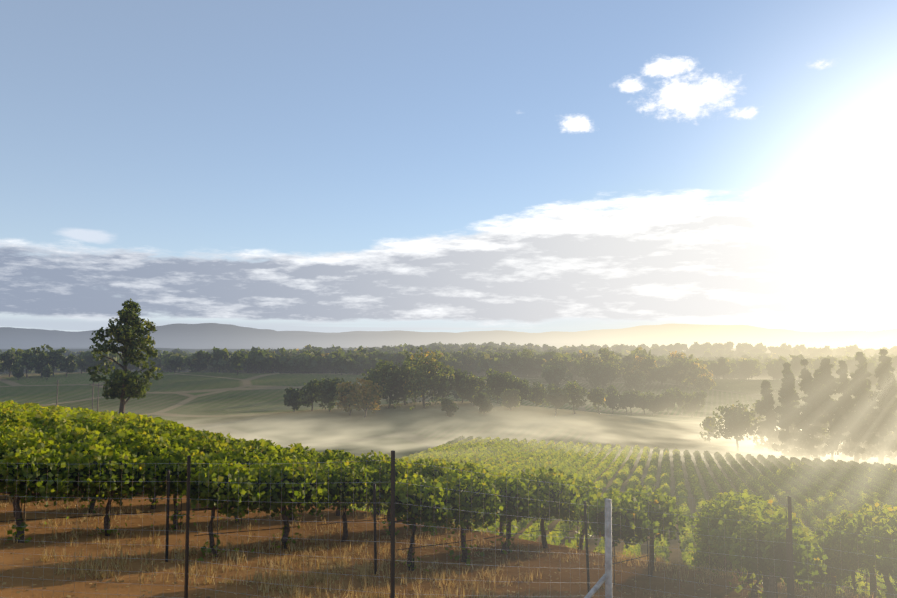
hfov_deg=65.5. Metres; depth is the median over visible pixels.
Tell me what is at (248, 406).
terrain ground
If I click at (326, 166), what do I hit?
sky
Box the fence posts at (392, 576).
[184,450,794,597]
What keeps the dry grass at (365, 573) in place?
on the terrain ground at (248, 406)
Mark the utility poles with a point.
(93, 384)
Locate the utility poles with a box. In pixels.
[56,380,102,410]
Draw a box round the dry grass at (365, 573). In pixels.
[0,487,877,597]
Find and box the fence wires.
[0,460,896,597]
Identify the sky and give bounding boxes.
[0,0,896,332]
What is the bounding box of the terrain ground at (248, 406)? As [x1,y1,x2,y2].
[0,323,896,597]
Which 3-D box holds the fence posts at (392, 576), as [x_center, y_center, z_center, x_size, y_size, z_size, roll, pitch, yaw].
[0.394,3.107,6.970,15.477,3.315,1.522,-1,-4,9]
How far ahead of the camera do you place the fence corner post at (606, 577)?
8.06 m
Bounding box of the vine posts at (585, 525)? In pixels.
[0,470,894,597]
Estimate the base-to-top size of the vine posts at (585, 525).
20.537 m
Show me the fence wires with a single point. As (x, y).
(164, 545)
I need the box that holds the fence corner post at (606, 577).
[584,499,611,597]

